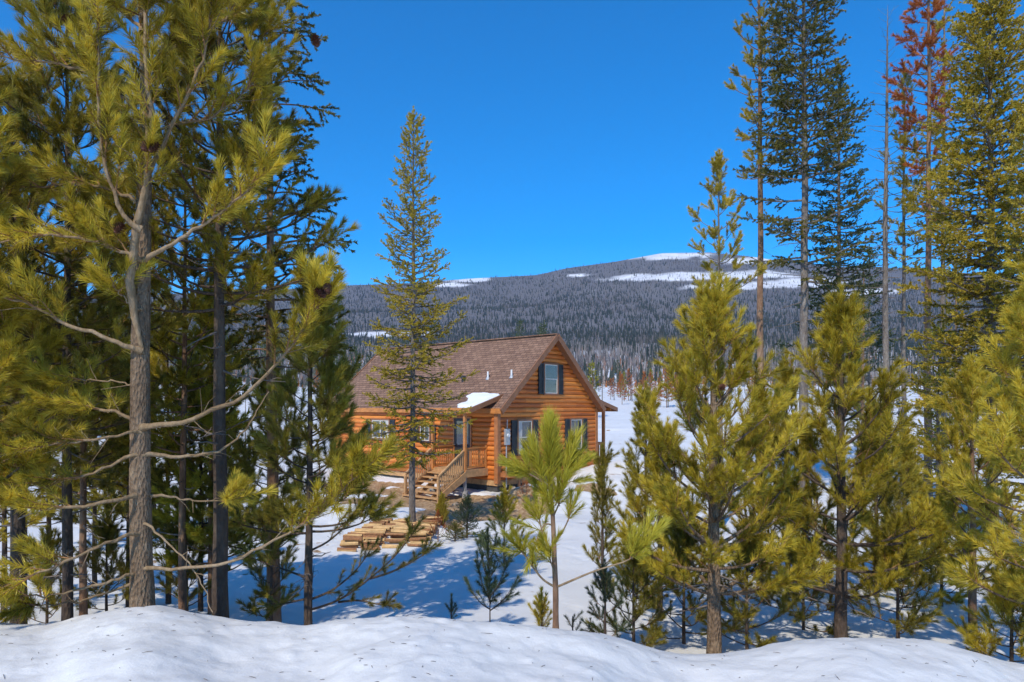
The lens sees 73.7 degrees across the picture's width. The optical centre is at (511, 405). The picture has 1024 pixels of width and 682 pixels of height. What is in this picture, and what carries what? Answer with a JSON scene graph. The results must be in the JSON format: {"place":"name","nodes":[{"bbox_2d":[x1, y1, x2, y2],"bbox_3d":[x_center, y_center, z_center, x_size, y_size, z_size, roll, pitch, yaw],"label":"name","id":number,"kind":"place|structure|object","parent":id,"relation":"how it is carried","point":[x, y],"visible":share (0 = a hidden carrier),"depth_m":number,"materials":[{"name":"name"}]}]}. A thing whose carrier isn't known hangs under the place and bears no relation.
{"place":"outdoors","nodes":[
{"label":"outdoors","id":0,"kind":"place"},
{"bbox_2d":[0,389,1023,681],"bbox_3d":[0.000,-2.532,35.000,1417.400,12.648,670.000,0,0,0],"label":"snow ground","id":1,"kind":"structure","parent":0,"point":[332,643],"depth_m":5.88,"materials":[{"name":"snow"}]},
{"bbox_2d":[0,189,75,535],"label":"pine tree","id":2,"kind":"object","parent":1,"relation":"on","point":[26,198],"visible":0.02,"depth_m":15.95,"materials":[{"name":"green plant"}]},
{"bbox_2d":[9,524,76,623],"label":"pine sapling","id":3,"kind":"object","parent":1,"relation":"on","point":[55,542],"visible":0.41,"depth_m":9.55,"materials":[{"name":"green plant"}]},
{"bbox_2d":[0,338,88,611],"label":"pine tree","id":4,"kind":"object","parent":1,"relation":"on","point":[34,519],"visible":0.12,"depth_m":10.60,"materials":[{"name":"green plant"}]},
{"bbox_2d":[0,53,98,500],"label":"pine tree","id":5,"kind":"object","parent":1,"relation":"on","point":[52,341],"visible":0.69,"depth_m":6.66,"materials":[{"name":"green plant"}]},
{"bbox_2d":[0,320,101,598],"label":"pine tree","id":6,"kind":"object","parent":1,"relation":"on","point":[48,518],"visible":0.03,"depth_m":11.50,"materials":[{"name":"green plant"}]},
{"bbox_2d":[0,62,128,623],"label":"pine tree","id":7,"kind":"object","parent":1,"relation":"on","point":[17,525],"visible":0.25,"depth_m":8.53,"materials":[{"name":"green plant"}]},
{"bbox_2d":[0,157,158,615],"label":"pine tree","id":8,"kind":"object","parent":1,"relation":"on","point":[83,531],"visible":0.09,"depth_m":9.46,"materials":[{"name":"green plant"}]},
{"bbox_2d":[33,330,151,589],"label":"pine tree","id":9,"kind":"object","parent":1,"relation":"on","point":[94,575],"visible":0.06,"depth_m":12.15,"materials":[{"name":"green plant"}]},
{"bbox_2d":[0,0,201,620],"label":"pine tree","id":10,"kind":"object","parent":1,"relation":"on","point":[75,121],"visible":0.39,"depth_m":8.02,"materials":[{"name":"green plant"}]},
{"bbox_2d":[73,509,129,610],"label":"pine sapling","id":11,"kind":"object","parent":1,"relation":"on","point":[107,532],"visible":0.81,"depth_m":10.41,"materials":[{"name":"green plant"}]},
{"bbox_2d":[59,302,160,545],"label":"pine tree","id":12,"kind":"object","parent":1,"relation":"on","point":[91,510],"visible":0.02,"depth_m":16.85,"materials":[{"name":"green plant"}]},
{"bbox_2d":[48,351,196,607],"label":"pine tree","id":13,"kind":"object","parent":1,"relation":"on","point":[120,509],"visible":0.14,"depth_m":10.78,"materials":[{"name":"green plant"}]},
{"bbox_2d":[101,304,208,603],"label":"pine tree","id":14,"kind":"object","parent":1,"relation":"on","point":[172,347],"visible":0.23,"depth_m":11.27,"materials":[{"name":"green plant"}]},
{"bbox_2d":[102,251,208,508],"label":"pine tree","id":15,"kind":"object","parent":1,"relation":"on","point":[157,294],"visible":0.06,"depth_m":18.99,"materials":[{"name":"green plant"}]},
{"bbox_2d":[72,115,265,610],"bbox_3d":[-4.882,-0.284,9.858,2.758,7.588,2.355,0,0,-38],"label":"pine tree","id":16,"kind":"object","parent":1,"relation":"on","point":[191,298],"visible":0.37,"depth_m":9.81,"materials":[{"name":"green plant"}]},
{"bbox_2d":[154,516,211,611],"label":"pine sapling","id":17,"kind":"object","parent":1,"relation":"on","point":[191,574],"visible":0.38,"depth_m":10.45,"materials":[{"name":"green plant"}]},
{"bbox_2d":[126,377,263,610],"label":"pine tree","id":18,"kind":"object","parent":1,"relation":"on","point":[157,478],"visible":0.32,"depth_m":10.54,"materials":[{"name":"green plant"}]},
{"bbox_2d":[0,0,408,623],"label":"pine tree","id":19,"kind":"object","parent":1,"relation":"on","point":[98,80],"visible":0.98,"depth_m":6.34,"materials":[{"name":"green plant"}]},
{"bbox_2d":[65,0,363,617],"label":"pine tree","id":20,"kind":"object","parent":1,"relation":"on","point":[217,244],"visible":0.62,"depth_m":7.63,"materials":[{"name":"green plant"}]},
{"bbox_2d":[151,278,281,614],"bbox_3d":[-4.403,0.737,10.506,1.926,5.709,2.100,0,0,44],"label":"pine tree","id":21,"kind":"object","parent":1,"relation":"on","point":[194,481],"visible":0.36,"depth_m":10.38,"materials":[{"name":"green plant"}]},
{"bbox_2d":[192,358,326,587],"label":"pine tree","id":22,"kind":"object","parent":1,"relation":"on","point":[248,469],"visible":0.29,"depth_m":10.14,"materials":[{"name":"green plant"}]},
{"bbox_2d":[235,484,300,620],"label":"pine sapling","id":23,"kind":"object","parent":1,"relation":"on","point":[252,570],"visible":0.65,"depth_m":9.36,"materials":[{"name":"green plant"}]},
{"bbox_2d":[258,323,282,371],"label":"spruce tree","id":24,"kind":"object","parent":1,"relation":"on","point":[265,352],"visible":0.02,"depth_m":105.20,"materials":[{"name":"green plant"}]},
{"bbox_2d":[208,0,357,622],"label":"spruce tree","id":25,"kind":"object","parent":1,"relation":"on","point":[272,477],"visible":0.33,"depth_m":9.53,"materials":[{"name":"green plant"}]},
{"bbox_2d":[201,247,444,624],"bbox_3d":[-2.386,0.694,8.527,2.726,5.428,2.011,0,0,-21],"label":"pine tree","id":26,"kind":"object","parent":1,"relation":"on","point":[334,425],"visible":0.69,"depth_m":8.46,"materials":[{"name":"green plant"}]},
{"bbox_2d":[337,547,356,551],"bbox_3d":[-3.991,3.489,16.500,0.460,0.090,0.096,2,-25,-2],"label":"firewood log","id":27,"kind":"object","parent":1,"relation":"on","point":[346,549],"visible":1,"depth_m":16.46,"materials":[{"name":"brown wood"}]},
{"bbox_2d":[340,545,357,547],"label":"firewood log","id":28,"kind":"object","parent":1,"relation":"on","point":[354,546],"visible":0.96,"depth_m":16.84,"materials":[{"name":"brown wood"}]},
{"bbox_2d":[340,542,358,545],"bbox_3d":[-3.991,3.406,16.791,0.460,0.071,0.094,-4,-40,9],"label":"firewood log","id":29,"kind":"object","parent":28,"relation":"on","point":[349,543],"visible":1,"depth_m":16.76,"materials":[{"name":"brown wood"}]},
{"bbox_2d":[349,342,360,378],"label":"spruce tree","id":30,"kind":"object","parent":1,"relation":"on","point":[355,353],"visible":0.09,"depth_m":59.99,"materials":[{"name":"green plant"}]},
{"bbox_2d":[382,544,400,547],"bbox_3d":[-2.960,3.460,16.740,0.460,0.091,0.096,1,35,1],"label":"firewood log","id":31,"kind":"object","parent":1,"relation":"on","point":[389,545],"visible":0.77,"depth_m":16.71,"materials":[{"name":"brown wood"}]},
{"bbox_2d":[348,105,479,521],"bbox_3d":[-2.861,-2.415,20.135,3.646,12.785,3.462,0,0,-25],"label":"spruce tree","id":32,"kind":"object","parent":1,"relation":"on","point":[412,398],"visible":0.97,"depth_m":19.84,"materials":[{"name":"green plant"}]},
{"bbox_2d":[429,509,447,541],"bbox_3d":[-1.870,3.236,17.389,0.550,1.202,0.471,0,0,0],"label":"dry shrub","id":33,"kind":"object","parent":1,"relation":"on","point":[437,518],"visible":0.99,"depth_m":17.38,"materials":[{"name":"brown plant"}]},
{"bbox_2d":[435,491,449,525],"bbox_3d":[-1.973,3.117,19.192,0.511,1.431,0.445,0,0,0],"label":"juniper bush","id":34,"kind":"object","parent":1,"relation":"on","point":[441,504],"visible":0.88,"depth_m":19.16,"materials":[{"name":"green plant"}]},
{"bbox_2d":[445,593,458,618],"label":"pine sapling","id":35,"kind":"object","parent":1,"relation":"on","point":[452,606],"visible":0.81,"depth_m":7.30,"materials":[{"name":"green plant"}]},
{"bbox_2d":[439,520,472,541],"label":"spruce sapling","id":36,"kind":"object","parent":1,"relation":"on","point":[455,527],"visible":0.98,"depth_m":17.17,"materials":[{"name":"green plant"}]},
{"bbox_2d":[443,494,491,538],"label":"spruce sapling","id":37,"kind":"object","parent":1,"relation":"on","point":[467,503],"visible":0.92,"depth_m":17.97,"materials":[{"name":"green plant"}]},
{"bbox_2d":[331,333,617,501],"bbox_3d":[-2.710,0.548,33.892,13.175,7.504,11.955,0,0,41],"label":"log cabin","id":38,"kind":"object","parent":1,"relation":"on","point":[526,378],"visible":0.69,"depth_m":30.30,"materials":[{"name":"brown wood"}]},
{"bbox_2d":[371,418,390,438],"bbox_3d":[-6.318,1.150,32.884,1.430,1.010,0.130,0,0,41],"label":"window","id":39,"kind":"structure","parent":38,"relation":"in","point":[387,421],"depth_m":32.84,"materials":[{"name":"white plastic"}]},
{"bbox_2d":[419,426,429,441],"bbox_3d":[-3.911,1.250,30.791,0.770,0.850,0.130,0,0,41],"label":"window","id":40,"kind":"structure","parent":38,"relation":"in","point":[428,428],"depth_m":30.71,"materials":[{"name":"white plastic"}]},
{"bbox_2d":[454,418,469,465],"bbox_3d":[-2.103,1.580,29.243,0.960,2.040,0.095,0,0,41],"label":"door","id":41,"kind":"structure","parent":38,"relation":"in","point":[458,433],"depth_m":29.32,"materials":[{"name":"grey glass"}]},
{"bbox_2d":[457,392,498,407],"bbox_3d":[-2.049,-0.206,28.597,2.630,0.672,1.840,0,0,41],"label":"snow patch","id":42,"kind":"object","parent":38,"relation":"on","point":[474,399],"visible":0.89,"depth_m":28.00,"materials":[{"name":"snow"}]},
{"bbox_2d":[516,419,532,455],"bbox_3d":[0.538,1.370,29.211,0.130,1.550,1.030,0,0,41],"label":"window","id":43,"kind":"structure","parent":38,"relation":"in","point":[522,424],"depth_m":29.06,"materials":[{"name":"white plastic"}]},
{"bbox_2d":[543,362,558,394],"bbox_3d":[1.729,-1.170,30.579,0.130,1.450,1.060,0,0,41],"label":"window","id":44,"kind":"structure","parent":38,"relation":"in","point":[551,370],"depth_m":30.58,"materials":[{"name":"glass"}]},
{"bbox_2d":[570,418,582,449],"bbox_3d":[2.998,1.370,32.041,0.130,1.550,1.010,0,0,41],"label":"window","id":45,"kind":"structure","parent":38,"relation":"in","point":[572,420],"depth_m":32.09,"materials":[{"name":"glass"}]},
{"bbox_2d":[462,525,522,621],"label":"pine sapling","id":46,"kind":"object","parent":1,"relation":"on","point":[488,588],"visible":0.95,"depth_m":7.39,"materials":[{"name":"green plant"}]},
{"bbox_2d":[1,606,988,681],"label":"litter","id":47,"kind":"object","parent":1,"relation":"on","point":[435,661],"visible":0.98,"depth_m":5.37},
{"bbox_2d":[470,482,535,566],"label":"pine sapling","id":48,"kind":"object","parent":1,"relation":"on","point":[505,505],"visible":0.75,"depth_m":14.47,"materials":[{"name":"green plant"}]},
{"bbox_2d":[515,317,525,336],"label":"spruce tree","id":49,"kind":"object","parent":1,"relation":"on","point":[519,326],"visible":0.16,"depth_m":94.94,"materials":[{"name":"green plant"}]},
{"bbox_2d":[518,479,531,501],"bbox_3d":[0.487,3.175,23.448,0.673,1.381,0.712,0,0,12],"label":"dry shrub","id":50,"kind":"object","parent":1,"relation":"on","point":[526,482],"visible":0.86,"depth_m":23.49,"materials":[{"name":"red plant"}]},
{"bbox_2d":[526,586,552,626],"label":"pine sapling","id":51,"kind":"object","parent":1,"relation":"on","point":[541,607],"visible":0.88,"depth_m":6.69,"materials":[{"name":"green plant"}]},
{"bbox_2d":[563,610,583,630],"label":"pine sapling","id":52,"kind":"object","parent":1,"relation":"on","point":[573,621],"visible":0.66,"depth_m":6.99,"materials":[{"name":"green plant"}]},
{"bbox_2d":[491,403,674,628],"bbox_3d":[0.636,1.108,6.404,1.694,2.287,0.810,0,0,0],"label":"pine sapling","id":53,"kind":"object","parent":1,"relation":"on","point":[571,462],"visible":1,"depth_m":6.43,"materials":[{"name":"green plant"}]},
{"bbox_2d":[587,360,600,396],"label":"pine tree","id":54,"kind":"object","parent":1,"relation":"on","point":[593,371],"visible":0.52,"depth_m":74.95,"materials":[{"name":"green plant"}]},
{"bbox_2d":[594,362,604,391],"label":"spruce tree","id":55,"kind":"object","parent":1,"relation":"on","point":[598,377],"visible":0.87,"depth_m":229.78,"materials":[{"name":"green plant"}]},
{"bbox_2d":[582,440,621,580],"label":"pine sapling","id":56,"kind":"object","parent":1,"relation":"on","point":[600,500],"visible":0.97,"depth_m":12.97,"materials":[{"name":"green plant"}]},
{"bbox_2d":[578,557,634,635],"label":"pine sapling","id":57,"kind":"object","parent":1,"relation":"on","point":[605,579],"visible":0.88,"depth_m":7.50,"materials":[{"name":"green plant"}]},
{"bbox_2d":[611,358,623,392],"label":"spruce tree","id":58,"kind":"object","parent":1,"relation":"on","point":[617,376],"visible":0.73,"depth_m":200.90,"materials":[{"name":"green plant"}]},
{"bbox_2d":[616,374,628,399],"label":"pine tree","id":59,"kind":"object","parent":1,"relation":"on","point":[624,398],"visible":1,"depth_m":109.91,"materials":[{"name":"green plant"}]},
{"bbox_2d":[623,368,633,400],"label":"pine tree","id":60,"kind":"object","parent":1,"relation":"on","point":[628,378],"visible":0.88,"depth_m":129.95,"materials":[{"name":"red plant"}]},
{"bbox_2d":[584,542,674,647],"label":"pine sapling","id":61,"kind":"object","parent":1,"relation":"on","point":[635,576],"visible":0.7,"depth_m":8.15,"materials":[{"name":"green plant"}]},
{"bbox_2d":[609,380,682,579],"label":"pine tree","id":62,"kind":"object","parent":1,"relation":"on","point":[631,456],"visible":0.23,"depth_m":11.45,"materials":[{"name":"green plant"}]},
{"bbox_2d":[616,420,700,619],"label":"pine tree","id":63,"kind":"object","parent":1,"relation":"on","point":[650,463],"visible":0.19,"depth_m":9.97,"materials":[{"name":"green plant"}]},
{"bbox_2d":[659,367,674,407],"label":"pine tree","id":64,"kind":"object","parent":1,"relation":"on","point":[665,397],"visible":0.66,"depth_m":101.61,"materials":[{"name":"green plant"}]},
{"bbox_2d":[635,506,761,643],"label":"pine sapling","id":65,"kind":"object","parent":1,"relation":"on","point":[686,540],"visible":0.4,"depth_m":8.70,"materials":[{"name":"green plant"}]},
{"bbox_2d":[602,269,835,653],"bbox_3d":[2.518,0.846,8.114,2.445,4.938,2.513,0,0,22],"label":"pine tree","id":66,"kind":"object","parent":1,"relation":"on","point":[712,312],"visible":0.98,"depth_m":7.80,"materials":[{"name":"green plant"}]},
{"bbox_2d":[687,148,771,527],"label":"pine tree","id":67,"kind":"object","parent":1,"relation":"on","point":[717,162],"visible":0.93,"depth_m":19.94,"materials":[{"name":"green plant"}]},
{"bbox_2d":[694,519,808,649],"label":"pine sapling","id":68,"kind":"object","parent":1,"relation":"on","point":[736,613],"visible":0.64,"depth_m":8.22,"materials":[{"name":"green plant"}]},
{"bbox_2d":[723,0,787,481],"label":"pine tree","id":69,"kind":"object","parent":1,"relation":"on","point":[759,159],"visible":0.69,"depth_m":25.94,"materials":[{"name":"green plant"}]},
{"bbox_2d":[697,377,835,585],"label":"pine tree","id":70,"kind":"object","parent":1,"relation":"on","point":[763,393],"visible":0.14,"depth_m":12.40,"materials":[{"name":"green plant"}]},
{"bbox_2d":[768,338,783,390],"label":"spruce tree","id":71,"kind":"object","parent":1,"relation":"on","point":[777,358],"visible":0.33,"depth_m":153.23,"materials":[{"name":"green plant"}]},
{"bbox_2d":[730,354,836,596],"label":"pine tree","id":72,"kind":"object","parent":1,"relation":"on","point":[785,377],"visible":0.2,"depth_m":11.45,"materials":[{"name":"green plant"}]},
{"bbox_2d":[748,533,851,636],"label":"pine sapling","id":73,"kind":"object","parent":1,"relation":"on","point":[801,615],"visible":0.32,"depth_m":9.45,"materials":[{"name":"green plant"}]},
{"bbox_2d":[732,0,880,488],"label":"spruce tree","id":74,"kind":"object","parent":1,"relation":"on","point":[781,65],"visible":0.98,"depth_m":23.59,"materials":[{"name":"green plant"}]},
{"bbox_2d":[774,62,908,438],"bbox_3d":[13.391,-5.090,28.012,4.528,18.031,4.791,0,0,0],"label":"spruce tree","id":75,"kind":"object","parent":1,"relation":"on","point":[837,273],"visible":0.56,"depth_m":27.78,"materials":[{"name":"green plant"}]},
{"bbox_2d":[846,403,860,461],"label":"pine tree","id":76,"kind":"object","parent":1,"relation":"on","point":[851,433],"visible":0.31,"depth_m":33.80,"materials":[{"name":"green plant"}]},
{"bbox_2d":[850,263,874,455],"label":"dead tree","id":77,"kind":"object","parent":1,"relation":"on","point":[862,384],"visible":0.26,"depth_m":32.93,"materials":[{"name":"wood"}]},
{"bbox_2d":[757,280,973,637],"bbox_3d":[4.153,0.909,8.915,2.509,5.042,2.929,0,0,12],"label":"pine tree","id":78,"kind":"object","parent":1,"relation":"on","point":[842,313],"visible":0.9,"depth_m":8.52,"materials":[{"name":"green plant"}]},
{"bbox_2d":[844,244,908,426],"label":"spruce tree","id":79,"kind":"object","parent":1,"relation":"on","point":[868,328],"visible":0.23,"depth_m":35.93,"materials":[{"name":"green plant"}]},
{"bbox_2d":[866,5,906,487],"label":"dead tree","id":80,"kind":"object","parent":1,"relation":"on","point":[885,320],"visible":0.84,"depth_m":25.97,"materials":[{"name":"wood"}]},
{"bbox_2d":[810,392,965,597],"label":"pine tree","id":81,"kind":"object","parent":1,"relation":"on","point":[889,494],"visible":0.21,"depth_m":11.63,"materials":[{"name":"green plant"}]},
{"bbox_2d":[834,502,953,638],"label":"pine sapling","id":82,"kind":"object","parent":1,"relation":"on","point":[923,600],"visible":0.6,"depth_m":8.93,"materials":[{"name":"bright green needle"},{"name":"twig bark"},{"name":"dark bark"}]},
{"bbox_2d":[873,64,933,488],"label":"pine tree","id":83,"kind":"object","parent":1,"relation":"on","point":[906,78],"visible":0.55,"depth_m":28.98,"materials":[{"name":"green plant"}]},
{"bbox_2d":[856,427,963,569],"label":"pine tree","id":84,"kind":"object","parent":1,"relation":"on","point":[912,452],"visible":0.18,"depth_m":13.34,"materials":[{"name":"green plant"}]},
{"bbox_2d":[882,0,959,503],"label":"pine tree","id":85,"kind":"object","parent":1,"relation":"on","point":[929,42],"visible":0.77,"depth_m":24.93,"materials":[{"name":"red plant"}]},
{"bbox_2d":[895,0,986,489],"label":"spruce tree","id":86,"kind":"object","parent":1,"relation":"on","point":[943,297],"visible":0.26,"depth_m":27.97,"materials":[{"name":"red plant"}]},
{"bbox_2d":[900,488,994,606],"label":"pine sapling","id":87,"kind":"object","parent":1,"relation":"on","point":[957,597],"visible":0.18,"depth_m":10.75,"materials":[{"name":"green plant"}]},
{"bbox_2d":[893,324,1002,521],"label":"spruce tree","id":88,"kind":"object","parent":1,"relation":"on","point":[937,428],"visible":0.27,"depth_m":21.93,"materials":[{"name":"green plant"}]},
{"bbox_2d":[936,264,975,420],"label":"pine tree","id":89,"kind":"object","parent":1,"relation":"on","point":[959,269],"visible":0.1,"depth_m":32.99,"materials":[{"name":"green plant"}]},
{"bbox_2d":[892,0,1023,535],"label":"spruce tree","id":90,"kind":"object","parent":1,"relation":"on","point":[987,58],"visible":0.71,"depth_m":18.83,"materials":[{"name":"green plant"}]},
{"bbox_2d":[908,350,1023,625],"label":"pine tree","id":91,"kind":"object","parent":1,"relation":"on","point":[967,373],"visible":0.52,"depth_m":9.57,"materials":[{"name":"green plant"}]},
{"bbox_2d":[916,257,1023,604],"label":"pine tree","id":92,"kind":"object","parent":1,"relation":"on","point":[1009,429],"visible":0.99,"depth_m":7.16,"materials":[{"name":"green plant"}]},
{"bbox_2d":[945,557,1023,661],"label":"pine sapling","id":93,"kind":"object","parent":1,"relation":"on","point":[1003,607],"visible":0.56,"depth_m":7.16,"materials":[{"name":"green plant"}]},
{"bbox_2d":[958,74,1023,520],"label":"spruce tree","id":94,"kind":"object","parent":1,"relation":"on","point":[1017,223],"visible":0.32,"depth_m":16.23,"materials":[{"name":"green plant"}]},
{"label":"firewood log","id":95,"kind":"object","parent":1,"relation":"on","visible":0},
{"bbox_2d":[363,540,380,543],"bbox_3d":[-3.472,3.386,16.919,0.460,0.091,0.096,-4,-28,10],"label":"firewood log","id":96,"kind":"object","parent":95,"relation":"on","point":[365,541],"visible":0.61,"depth_m":16.89,"materials":[{"name":"brown wood"}]},
{"bbox_2d":[343,536,361,540],"bbox_3d":[-3.944,3.308,16.889,0.460,0.091,0.096,3,2,-3],"label":"firewood log","id":97,"kind":"object","parent":96,"relation":"on","point":[352,538],"visible":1,"depth_m":16.86,"materials":[{"name":"brown wood"}]},
{"bbox_2d":[363,535,381,538],"bbox_3d":[-3.484,3.290,17.014,0.460,0.094,0.071,1,-14,4],"label":"firewood log","id":98,"kind":"object","parent":96,"relation":"on","point":[369,536],"visible":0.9,"depth_m":16.99,"materials":[{"name":"brown wood"}]},
{"bbox_2d":[385,538,403,541],"bbox_3d":[-2.925,3.368,17.027,0.460,0.089,0.082,0,-44,3],"label":"firewood log","id":99,"kind":"object","parent":95,"relation":"on","point":[392,539],"visible":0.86,"depth_m":17.00,"materials":[{"name":"brown wood"}]},
{"bbox_2d":[0,0,1023,293],"label":"sky","id":100,"kind":"structure","parent":0,"point":[563,134],"materials":[{"name":"blue"}]},
{"bbox_2d":[73,252,1019,389],"bbox_3d":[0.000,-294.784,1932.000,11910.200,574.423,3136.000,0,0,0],"label":"mountain","id":101,"kind":"structure","parent":0,"point":[664,271],"depth_m":1968.50,"materials":[{"name":"plant"}]},
{"bbox_2d":[90,251,1023,386],"bbox_3d":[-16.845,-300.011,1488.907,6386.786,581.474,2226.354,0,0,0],"label":"forest","id":102,"kind":"object","parent":101,"relation":"on","point":[577,346],"visible":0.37,"depth_m":1252.08,"materials":[{"name":"plant"}]},
{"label":"firewood log","id":103,"kind":"object","parent":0,"visible":0},
{"bbox_2d":[390,536,405,539],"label":"firewood log","id":104,"kind":"object","parent":103,"relation":"on","point":[401,537],"visible":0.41,"depth_m":17.20,"materials":[{"name":"brown wood"}]},
{"bbox_2d":[386,533,404,535],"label":"firewood log","id":105,"kind":"object","parent":104,"relation":"on","point":[394,534],"visible":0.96,"depth_m":17.10,"materials":[{"name":"brown wood"}]},
{"label":"firewood log","id":106,"kind":"object","parent":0,"visible":0},
{"bbox_2d":[409,532,426,535],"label":"firewood log","id":107,"kind":"object","parent":106,"relation":"on","point":[422,534],"visible":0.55,"depth_m":17.21,"materials":[{"name":"brown wood"}]},
{"bbox_2d":[391,529,407,533],"bbox_3d":[-2.837,3.206,17.322,0.460,0.096,0.090,3,-26,3],"label":"firewood log","id":108,"kind":"object","parent":107,"relation":"on","point":[397,531],"visible":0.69,"depth_m":17.29,"materials":[{"name":"brown wood"}]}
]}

